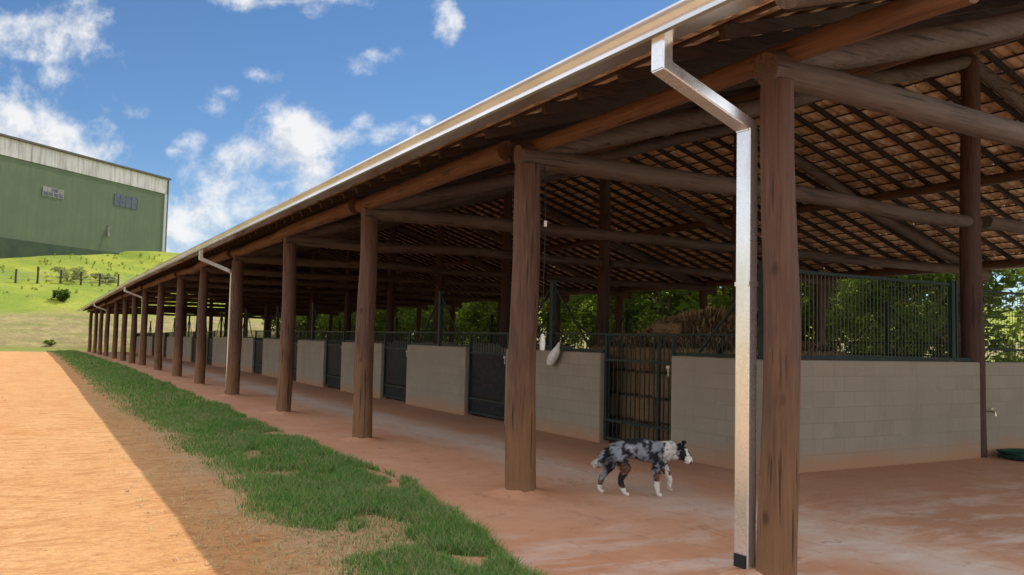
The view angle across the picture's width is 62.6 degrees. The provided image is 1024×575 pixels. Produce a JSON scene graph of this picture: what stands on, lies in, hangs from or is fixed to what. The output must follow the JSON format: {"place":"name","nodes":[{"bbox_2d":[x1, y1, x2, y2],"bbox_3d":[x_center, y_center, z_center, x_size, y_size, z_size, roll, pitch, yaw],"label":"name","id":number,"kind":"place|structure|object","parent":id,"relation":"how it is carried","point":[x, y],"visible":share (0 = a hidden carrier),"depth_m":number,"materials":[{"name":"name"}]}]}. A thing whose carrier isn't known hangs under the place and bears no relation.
{"place":"outdoors","nodes":[
{"label":"outdoors","id":0,"kind":"place"},
{"bbox_2d":[152,333,154,354],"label":"stall gate","id":1,"kind":"structure","parent":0,"point":[153,343],"depth_m":62.96,"materials":[{"name":"black metal"}]},
{"bbox_2d":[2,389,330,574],"bbox_3d":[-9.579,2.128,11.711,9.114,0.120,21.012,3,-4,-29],"label":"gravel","id":2,"kind":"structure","parent":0,"point":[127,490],"depth_m":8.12,"materials":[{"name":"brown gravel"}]},
{"bbox_2d":[0,350,457,574],"bbox_3d":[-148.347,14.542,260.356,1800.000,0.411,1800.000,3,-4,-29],"label":"ground","id":3,"kind":"structure","parent":0,"point":[29,375],"depth_m":7.93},
{"bbox_2d":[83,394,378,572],"bbox_3d":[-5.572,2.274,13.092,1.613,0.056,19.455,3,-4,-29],"label":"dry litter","id":4,"kind":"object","parent":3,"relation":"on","point":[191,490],"visible":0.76,"depth_m":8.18,"materials":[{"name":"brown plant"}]},
{"bbox_2d":[261,317,297,337],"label":"leafy tree","id":5,"kind":"object","parent":3,"relation":"on","point":[273,329],"visible":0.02,"depth_m":91.74,"materials":[{"name":"green plant"}]},
{"bbox_2d":[271,316,320,338],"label":"leafy tree","id":6,"kind":"object","parent":3,"relation":"on","point":[298,319],"visible":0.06,"depth_m":85.64,"materials":[{"name":"green plant"}]},
{"bbox_2d":[51,350,551,574],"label":"grass","id":7,"kind":"structure","parent":3,"relation":"on","point":[349,488],"depth_m":8.68,"materials":[{"name":"green plant"}]},
{"bbox_2d":[299,314,323,334],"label":"leafy tree","id":8,"kind":"object","parent":3,"relation":"on","point":[304,325],"visible":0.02,"depth_m":85.62,"materials":[{"name":"green plant"}]},
{"bbox_2d":[303,314,332,338],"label":"leafy tree","id":9,"kind":"object","parent":3,"relation":"on","point":[324,316],"visible":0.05,"depth_m":81.14,"materials":[{"name":"green plant"}]},
{"bbox_2d":[317,314,340,338],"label":"leafy tree","id":10,"kind":"object","parent":3,"relation":"on","point":[326,325],"visible":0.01,"depth_m":79.73,"materials":[{"name":"green plant"}]},
{"bbox_2d":[316,312,353,337],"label":"leafy tree","id":11,"kind":"object","parent":3,"relation":"on","point":[323,327],"visible":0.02,"depth_m":76.66,"materials":[{"name":"green plant"}]},
{"bbox_2d":[325,312,378,340],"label":"leafy tree","id":12,"kind":"object","parent":3,"relation":"on","point":[338,320],"visible":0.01,"depth_m":74.44,"materials":[{"name":"green plant"}]},
{"bbox_2d":[328,310,384,339],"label":"leafy tree","id":13,"kind":"object","parent":3,"relation":"on","point":[342,322],"visible":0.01,"depth_m":70.74,"materials":[{"name":"green plant"}]},
{"bbox_2d":[343,308,410,340],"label":"leafy tree","id":14,"kind":"object","parent":3,"relation":"on","point":[353,319],"visible":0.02,"depth_m":66.55,"materials":[{"name":"green plant"}]},
{"bbox_2d":[374,307,427,340],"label":"leafy tree","id":15,"kind":"object","parent":3,"relation":"on","point":[382,326],"visible":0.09,"depth_m":64.12,"materials":[{"name":"green plant"}]},
{"bbox_2d":[394,305,457,342],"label":"leafy tree","id":16,"kind":"object","parent":3,"relation":"on","point":[413,311],"visible":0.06,"depth_m":58.87,"materials":[{"name":"green plant"}]},
{"bbox_2d":[400,305,463,344],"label":"leafy tree","id":17,"kind":"object","parent":3,"relation":"on","point":[410,322],"visible":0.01,"depth_m":62.04,"materials":[{"name":"green plant"}]},
{"bbox_2d":[404,305,478,343],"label":"leafy tree","id":18,"kind":"object","parent":3,"relation":"on","point":[413,324],"visible":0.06,"depth_m":56.64,"materials":[{"name":"green plant"}]},
{"bbox_2d":[443,304,496,337],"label":"leafy tree","id":19,"kind":"object","parent":3,"relation":"on","point":[445,310],"visible":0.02,"depth_m":55.09,"materials":[{"name":"green plant"}]},
{"bbox_2d":[446,302,497,344],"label":"leafy tree","id":20,"kind":"object","parent":3,"relation":"on","point":[459,324],"visible":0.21,"depth_m":50.83,"materials":[{"name":"green plant"}]},
{"bbox_2d":[459,300,549,341],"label":"leafy tree","id":21,"kind":"object","parent":3,"relation":"on","point":[470,320],"visible":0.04,"depth_m":49.23,"materials":[{"name":"green plant"}]},
{"bbox_2d":[485,298,571,343],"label":"leafy tree","id":22,"kind":"object","parent":3,"relation":"on","point":[539,326],"visible":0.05,"depth_m":47.11,"materials":[{"name":"green plant"}]},
{"bbox_2d":[78,0,1023,574],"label":"stable building","id":23,"kind":"structure","parent":3,"relation":"on","point":[734,140],"depth_m":12.89,"materials":[{"name":"brown wood"}]},
{"bbox_2d":[539,166,546,350],"bbox_3d":[0.338,-0.314,8.881,0.064,1.960,0.064,3,-4,-29],"label":"hanging wire","id":24,"kind":"object","parent":23,"relation":"hanging from","point":[542,342],"visible":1,"depth_m":8.86,"materials":[{"name":"white rubber"}]},
{"bbox_2d":[539,295,638,347],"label":"leafy tree","id":25,"kind":"object","parent":3,"relation":"on","point":[571,327],"visible":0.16,"depth_m":44.91,"materials":[{"name":"green plant"}]},
{"bbox_2d":[566,295,611,339],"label":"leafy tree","id":26,"kind":"object","parent":3,"relation":"on","point":[580,322],"depth_m":67.07,"materials":[{"name":"green plant"}]},
{"bbox_2d":[560,290,674,345],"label":"leafy tree","id":27,"kind":"object","parent":3,"relation":"on","point":[587,323],"visible":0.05,"depth_m":43.61,"materials":[{"name":"green plant"}]},
{"bbox_2d":[609,290,691,337],"bbox_3d":[6.733,0.257,40.644,6.373,8.858,6.501,0,-4,26],"label":"leafy tree","id":28,"kind":"object","parent":3,"relation":"on","point":[630,306],"visible":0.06,"depth_m":39.82,"materials":[{"name":"green plant"}]},
{"bbox_2d":[623,214,710,332],"bbox_3d":[7.196,0.298,38.430,6.236,8.498,6.114,5,-5,-43],"label":"leafy tree","id":29,"kind":"object","parent":3,"relation":"on","point":[646,311],"visible":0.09,"depth_m":37.76,"materials":[{"name":"green plant"}]},
{"bbox_2d":[667,284,810,327],"bbox_3d":[10.014,-0.167,36.174,7.328,9.392,6.134,1,-4,12],"label":"leafy tree","id":30,"kind":"object","parent":3,"relation":"on","point":[686,297],"visible":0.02,"depth_m":36.40,"materials":[{"name":"green plant"}]},
{"bbox_2d":[680,279,839,345],"bbox_3d":[10.150,-0.355,33.648,6.770,9.411,6.906,2,-4,-14],"label":"leafy tree","id":31,"kind":"object","parent":3,"relation":"on","point":[716,302],"visible":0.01,"depth_m":33.08,"materials":[{"name":"green plant"}]},
{"bbox_2d":[727,280,924,353],"bbox_3d":[11.426,-0.673,30.893,7.043,9.790,7.185,4,-4,-36],"label":"leafy tree","id":32,"kind":"object","parent":3,"relation":"on","point":[811,304],"visible":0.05,"depth_m":30.54,"materials":[{"name":"green plant"}]},
{"bbox_2d":[810,274,983,357],"bbox_3d":[12.708,0.059,27.815,5.170,7.916,6.176,-1,-4,34],"label":"leafy tree","id":33,"kind":"object","parent":3,"relation":"on","point":[848,300],"visible":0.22,"depth_m":26.86,"materials":[{"name":"green plant"}]},
{"bbox_2d":[833,274,987,356],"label":"leafy tree","id":34,"kind":"object","parent":3,"relation":"on","point":[913,313],"visible":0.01,"depth_m":40.01,"materials":[{"name":"green plant"}]},
{"bbox_2d":[850,205,1023,361],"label":"leafy tree","id":35,"kind":"object","parent":3,"relation":"on","point":[1009,280],"visible":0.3,"depth_m":25.05,"materials":[{"name":"green plant"}]},
{"bbox_2d":[1004,259,1023,339],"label":"leafy tree","id":36,"kind":"object","parent":3,"relation":"on","point":[1022,290],"visible":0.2,"depth_m":38.15,"materials":[{"name":"green plant"}]},
{"bbox_2d":[72,387,537,574],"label":"dry grass","id":37,"kind":"structure","parent":0,"point":[320,542],"depth_m":7.04,"materials":[{"name":"beige plant"}]},
{"bbox_2d":[0,251,1023,361],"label":"hill","id":38,"kind":"structure","parent":0,"point":[34,320],"depth_m":91.56,"materials":[{"name":"green plant"}]},
{"bbox_2d":[44,339,55,344],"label":"bush","id":39,"kind":"object","parent":38,"relation":"on","point":[50,341],"visible":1,"depth_m":77.42,"materials":[{"name":"green plant"}]},
{"bbox_2d":[52,289,70,301],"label":"bush","id":40,"kind":"object","parent":38,"relation":"on","point":[63,297],"visible":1,"depth_m":90.35,"materials":[{"name":"green plant"}]},
{"bbox_2d":[46,266,89,280],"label":"bush","id":41,"kind":"object","parent":38,"relation":"on","point":[66,276],"visible":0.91,"depth_m":100.13,"materials":[{"name":"green plant"}]},
{"bbox_2d":[0,267,136,285],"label":"wire fence","id":42,"kind":"object","parent":38,"relation":"on","point":[60,280],"visible":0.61,"depth_m":98.15,"materials":[{"name":"brown wood"}]},
{"bbox_2d":[0,133,171,258],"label":"hangar","id":43,"kind":"structure","parent":38,"relation":"on","point":[53,200],"depth_m":114.14,"materials":[{"name":"green metal"}]},
{"bbox_2d":[42,186,63,198],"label":"window","id":44,"kind":"structure","parent":43,"relation":"in","point":[47,191],"depth_m":111.10,"materials":[{"name":"white glass"}]},
{"bbox_2d":[114,193,137,209],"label":"window","id":45,"kind":"structure","parent":43,"relation":"in","point":[119,200],"depth_m":123.15,"materials":[{"name":"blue glass"}]},
{"bbox_2d":[90,272,117,282],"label":"bush","id":46,"kind":"object","parent":38,"relation":"on","point":[109,279],"visible":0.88,"depth_m":103.59,"materials":[{"name":"green plant"}]},
{"bbox_2d":[0,252,218,305],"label":"meadow grass","id":47,"kind":"structure","parent":38,"relation":"on","point":[76,291],"depth_m":107.31,"materials":[{"name":"green plant"}]},
{"bbox_2d":[0,0,1023,308],"label":"sky","id":48,"kind":"structure","parent":0,"point":[247,107],"materials":[{"name":"blue"}]},
{"bbox_2d":[82,351,1023,574],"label":"floor","id":49,"kind":"structure","parent":0,"point":[560,532],"depth_m":8.63,"materials":[{"name":"brown concrete"}]},
{"bbox_2d":[136,333,139,353],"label":"stall wall","id":50,"kind":"structure","parent":49,"relation":"on","point":[137,344],"depth_m":71.45,"materials":[{"name":"concrete"}]},
{"bbox_2d":[146,321,153,355],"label":"stall wall","id":51,"kind":"structure","parent":49,"relation":"on","point":[149,350],"depth_m":64.54,"materials":[{"name":"concrete"}]},
{"bbox_2d":[162,332,165,357],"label":"stall wall","id":52,"kind":"structure","parent":49,"relation":"on","point":[163,340],"depth_m":57.72,"materials":[{"name":"concrete"}]},
{"bbox_2d":[166,318,174,358],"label":"stall wall","id":53,"kind":"structure","parent":49,"relation":"on","point":[170,347],"depth_m":54.68,"materials":[{"name":"concrete"}]},
{"bbox_2d":[164,332,168,356],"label":"stall gate","id":54,"kind":"structure","parent":53,"relation":"attached to","point":[165,343],"depth_m":57.24,"materials":[{"name":"black metal"}]},
{"bbox_2d":[182,316,193,361],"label":"stall wall","id":55,"kind":"structure","parent":49,"relation":"on","point":[187,347],"depth_m":48.87,"materials":[{"name":"concrete"}]},
{"bbox_2d":[206,331,210,364],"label":"stall wall","id":56,"kind":"structure","parent":49,"relation":"on","point":[207,348],"depth_m":43.45,"materials":[{"name":"concrete"}]},
{"bbox_2d":[192,331,196,360],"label":"stall gate","id":57,"kind":"structure","parent":56,"relation":"attached to","point":[194,348],"depth_m":47.24,"materials":[{"name":"black metal"}]},
{"bbox_2d":[212,311,227,367],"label":"stall wall","id":58,"kind":"structure","parent":49,"relation":"on","point":[219,354],"depth_m":40.49,"materials":[{"name":"concrete"}]},
{"bbox_2d":[207,331,214,363],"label":"stall gate","id":59,"kind":"structure","parent":58,"relation":"attached to","point":[210,349],"depth_m":42.99,"materials":[{"name":"black metal"}]},
{"bbox_2d":[240,309,256,372],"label":"stall wall","id":60,"kind":"structure","parent":49,"relation":"on","point":[247,353],"depth_m":35.26,"materials":[{"name":"concrete"}]},
{"bbox_2d":[262,306,280,377],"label":"stall wall","id":61,"kind":"structure","parent":49,"relation":"on","point":[270,360],"depth_m":31.59,"materials":[{"name":"concrete"}]},
{"bbox_2d":[254,330,265,372],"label":"stall gate","id":62,"kind":"structure","parent":61,"relation":"attached to","point":[258,353],"depth_m":33.81,"materials":[{"name":"black metal"}]},
{"bbox_2d":[293,331,300,378],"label":"stall gate","id":63,"kind":"structure","parent":61,"relation":"attached to","point":[297,334],"depth_m":29.04,"materials":[{"name":"black metal"}]},
{"bbox_2d":[296,303,328,386],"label":"stall wall","id":64,"kind":"structure","parent":49,"relation":"on","point":[311,360],"depth_m":27.18,"materials":[{"name":"concrete"}]},
{"bbox_2d":[332,321,342,339],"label":"stall wall","id":65,"kind":"structure","parent":49,"relation":"on","point":[339,325],"depth_m":53.59,"materials":[{"name":"metal"}]},
{"bbox_2d":[340,323,387,398],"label":"stall wall","id":66,"kind":"structure","parent":49,"relation":"on","point":[347,365],"depth_m":23.54,"materials":[{"name":"concrete"}]},
{"bbox_2d":[325,331,345,387],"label":"stall gate","id":67,"kind":"structure","parent":66,"relation":"attached to","point":[333,358],"depth_m":25.38,"materials":[{"name":"black metal"}]},
{"bbox_2d":[329,341,407,376],"bbox_3d":[-4.600,2.598,28.444,4.187,1.524,0.180,3,-4,-29],"label":"stall partition","id":68,"kind":"object","parent":49,"relation":"on","point":[334,342],"visible":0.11,"depth_m":27.77,"materials":[{"name":"metal"}]},
{"bbox_2d":[384,318,407,341],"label":"stall wall","id":69,"kind":"structure","parent":49,"relation":"on","point":[397,324],"depth_m":45.19,"materials":[{"name":"metal"}]},
{"bbox_2d":[406,291,473,415],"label":"stall wall","id":70,"kind":"structure","parent":49,"relation":"on","point":[437,377],"depth_m":18.70,"materials":[{"name":"concrete"}]},
{"bbox_2d":[383,331,411,399],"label":"stall gate","id":71,"kind":"structure","parent":70,"relation":"attached to","point":[395,365],"depth_m":21.07,"materials":[{"name":"black metal"}]},
{"bbox_2d":[468,332,508,418],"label":"stall gate","id":72,"kind":"structure","parent":70,"relation":"attached to","point":[486,374],"depth_m":16.82,"materials":[{"name":"black metal"}]},
{"bbox_2d":[426,324,454,343],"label":"stall wall","id":73,"kind":"structure","parent":49,"relation":"on","point":[447,335],"depth_m":39.77,"materials":[{"name":"metal"}]},
{"bbox_2d":[387,343,499,386],"bbox_3d":[-2.208,2.392,24.242,4.187,1.524,0.180,3,-4,-29],"label":"stall partition","id":74,"kind":"object","parent":49,"relation":"on","point":[431,345],"visible":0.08,"depth_m":23.70,"materials":[{"name":"metal"}]},
{"bbox_2d":[136,365,814,574],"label":"loose earth","id":75,"kind":"structure","parent":49,"relation":"on","point":[504,492],"depth_m":8.62,"materials":[{"name":"brown soil"}]},
{"bbox_2d":[473,314,499,344],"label":"stall wall","id":76,"kind":"structure","parent":49,"relation":"on","point":[491,325],"depth_m":35.86,"materials":[{"name":"metal"}]},
{"bbox_2d":[455,346,585,401],"bbox_3d":[0.269,2.179,19.892,4.187,1.524,0.180,3,-4,-29],"label":"stall partition","id":77,"kind":"object","parent":49,"relation":"on","point":[497,352],"depth_m":19.40,"materials":[{"name":"metal"}]},
{"bbox_2d":[536,312,571,347],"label":"stall wall","id":78,"kind":"structure","parent":49,"relation":"on","point":[547,319],"depth_m":31.84,"materials":[{"name":"metal"}]},
{"bbox_2d":[504,280,607,442],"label":"stall wall","id":79,"kind":"structure","parent":49,"relation":"on","point":[569,385],"depth_m":14.11,"materials":[{"name":"concrete"}]},
{"bbox_2d":[547,342,559,364],"bbox_3d":[0.711,1.126,14.350,0.154,0.400,0.380,3,-4,-29],"label":"hanging bag","id":80,"kind":"object","parent":79,"relation":"hanging from","point":[553,355],"visible":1,"depth_m":14.27,"materials":[{"name":"white fabric"}]},
{"bbox_2d":[609,416,623,437],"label":"straw bale","id":81,"kind":"object","parent":49,"relation":"on","point":[610,429],"visible":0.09,"depth_m":13.80},
{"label":"straw bale","id":82,"kind":"object","parent":81,"relation":"on","visible":0},
{"bbox_2d":[610,369,624,392],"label":"straw bale","id":83,"kind":"object","parent":82,"relation":"on","point":[615,380],"visible":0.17,"depth_m":13.77},
{"bbox_2d":[602,346,623,369],"bbox_3d":[1.984,1.176,14.109,0.939,0.398,0.471,3,-4,-30],"label":"straw bale","id":84,"kind":"object","parent":83,"relation":"on","point":[615,356],"visible":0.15,"depth_m":13.74},
{"bbox_2d":[594,305,843,353],"bbox_3d":[3.483,0.746,14.454,4.064,0.824,2.633,3,-4,-29],"label":"loose hay","id":85,"kind":"object","parent":84,"relation":"on","point":[708,318],"visible":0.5,"depth_m":13.35},
{"bbox_2d":[611,310,639,345],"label":"stall wall","id":86,"kind":"structure","parent":49,"relation":"on","point":[626,315],"depth_m":27.69,"materials":[{"name":"metal"}]},
{"bbox_2d":[619,418,640,438],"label":"straw bale","id":87,"kind":"object","parent":49,"relation":"on","point":[632,430],"visible":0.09,"depth_m":13.31},
{"bbox_2d":[618,394,640,418],"bbox_3d":[2.203,1.926,13.678,0.939,0.398,0.471,4,-4,-33],"label":"straw bale","id":88,"kind":"object","parent":87,"relation":"on","point":[628,406],"visible":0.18,"depth_m":13.41},
{"bbox_2d":[620,370,642,394],"bbox_3d":[2.242,1.544,13.737,0.939,0.398,0.471,3,-4,-28],"label":"straw bale","id":89,"kind":"object","parent":88,"relation":"on","point":[628,382],"visible":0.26,"depth_m":13.47},
{"bbox_2d":[623,346,648,369],"bbox_3d":[2.283,1.159,13.736,0.939,0.398,0.471,4,-4,-34],"label":"straw bale","id":90,"kind":"object","parent":89,"relation":"on","point":[628,357],"visible":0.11,"depth_m":13.54},
{"bbox_2d":[591,438,692,496],"bbox_3d":[1.340,1.873,8.801,1.047,0.588,0.341,1,-4,0],"label":"dog","id":91,"kind":"object","parent":49,"relation":"on","point":[656,454],"visible":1,"depth_m":8.76},
{"bbox_2d":[640,422,660,439],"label":"straw bale","id":92,"kind":"object","parent":49,"relation":"on","point":[650,433],"visible":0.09,"depth_m":13.04},
{"bbox_2d":[635,396,655,422],"bbox_3d":[2.393,1.902,13.227,0.939,0.398,0.471,4,-4,-33],"label":"straw bale","id":93,"kind":"object","parent":92,"relation":"on","point":[646,409],"visible":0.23,"depth_m":12.93},
{"bbox_2d":[637,371,656,395],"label":"straw bale","id":94,"kind":"object","parent":93,"relation":"on","point":[646,383],"visible":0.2,"depth_m":13.06},
{"bbox_2d":[633,347,656,371],"bbox_3d":[2.393,1.133,13.275,0.939,0.398,0.471,3,-4,-30],"label":"straw bale","id":95,"kind":"object","parent":94,"relation":"on","point":[646,358],"visible":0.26,"depth_m":12.99},
{"bbox_2d":[653,323,696,344],"bbox_3d":[2.632,0.770,13.556,0.471,0.398,0.939,-1,-4,32],"label":"straw bale","id":96,"kind":"object","parent":95,"relation":"on","point":[677,328],"visible":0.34,"depth_m":13.17},
{"bbox_2d":[654,423,669,440],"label":"straw bale","id":97,"kind":"object","parent":49,"relation":"on","point":[665,433],"visible":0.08,"depth_m":12.57},
{"bbox_2d":[660,398,670,423],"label":"straw bale","id":98,"kind":"object","parent":97,"relation":"on","point":[665,411],"visible":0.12,"depth_m":12.63},
{"bbox_2d":[651,373,670,398],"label":"straw bale","id":99,"kind":"object","parent":98,"relation":"on","point":[666,387],"visible":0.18,"depth_m":12.53},
{"bbox_2d":[655,347,715,372],"bbox_3d":[2.647,1.115,12.890,0.939,0.398,0.471,3,-4,-29],"label":"straw bale","id":100,"kind":"object","parent":99,"relation":"on","point":[695,350],"visible":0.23,"depth_m":12.67},
{"bbox_2d":[671,261,762,474],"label":"stall wall","id":101,"kind":"structure","parent":49,"relation":"on","point":[703,407],"depth_m":11.16,"materials":[{"name":"concrete"}]},
{"bbox_2d":[603,333,675,440],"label":"stall gate","id":102,"kind":"structure","parent":101,"relation":"attached to","point":[657,427],"depth_m":12.62,"materials":[{"name":"black metal"}]},
{"bbox_2d":[799,270,980,472],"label":"end wall","id":103,"kind":"structure","parent":49,"relation":"on","point":[865,414],"depth_m":11.51,"materials":[{"name":"concrete"}]},
{"bbox_2d":[833,302,953,361],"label":"stall wall","id":104,"kind":"structure","parent":49,"relation":"on","point":[887,315],"depth_m":19.24,"materials":[{"name":"metal"}]},
{"bbox_2d":[983,290,1023,455],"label":"end wall","id":105,"kind":"structure","parent":49,"relation":"on","point":[1005,393],"depth_m":13.07,"materials":[{"name":"concrete"}]},
{"bbox_2d":[987,408,996,415],"bbox_3d":[7.247,1.881,12.731,0.100,0.118,0.158,3,-4,-29],"label":"water tap","id":106,"kind":"object","parent":105,"relation":"attached to","point":[991,411],"visible":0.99,"depth_m":12.72,"materials":[{"name":"silver metal"}]},
{"bbox_2d":[996,448,1023,461],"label":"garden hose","id":107,"kind":"object","parent":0,"point":[1015,454],"visible":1,"depth_m":12.37,"materials":[{"name":"green rubber"}]},
{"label":"straw bale","id":108,"kind":"object","parent":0,"visible":0},
{"bbox_2d":[714,348,757,358],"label":"straw bale","id":109,"kind":"object","parent":108,"relation":"on","point":[724,351],"visible":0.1,"depth_m":13.04},
{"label":"straw bale","id":110,"kind":"object","parent":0,"visible":0},
{"bbox_2d":[801,350,808,359],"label":"straw bale","id":111,"kind":"object","parent":110,"relation":"on","point":[803,352],"visible":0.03,"depth_m":13.85},
{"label":"straw bale","id":112,"kind":"object","parent":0,"visible":0},
{"bbox_2d":[808,350,846,359],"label":"straw bale","id":113,"kind":"object","parent":112,"relation":"on","point":[828,353],"visible":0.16,"depth_m":14.11}
]}

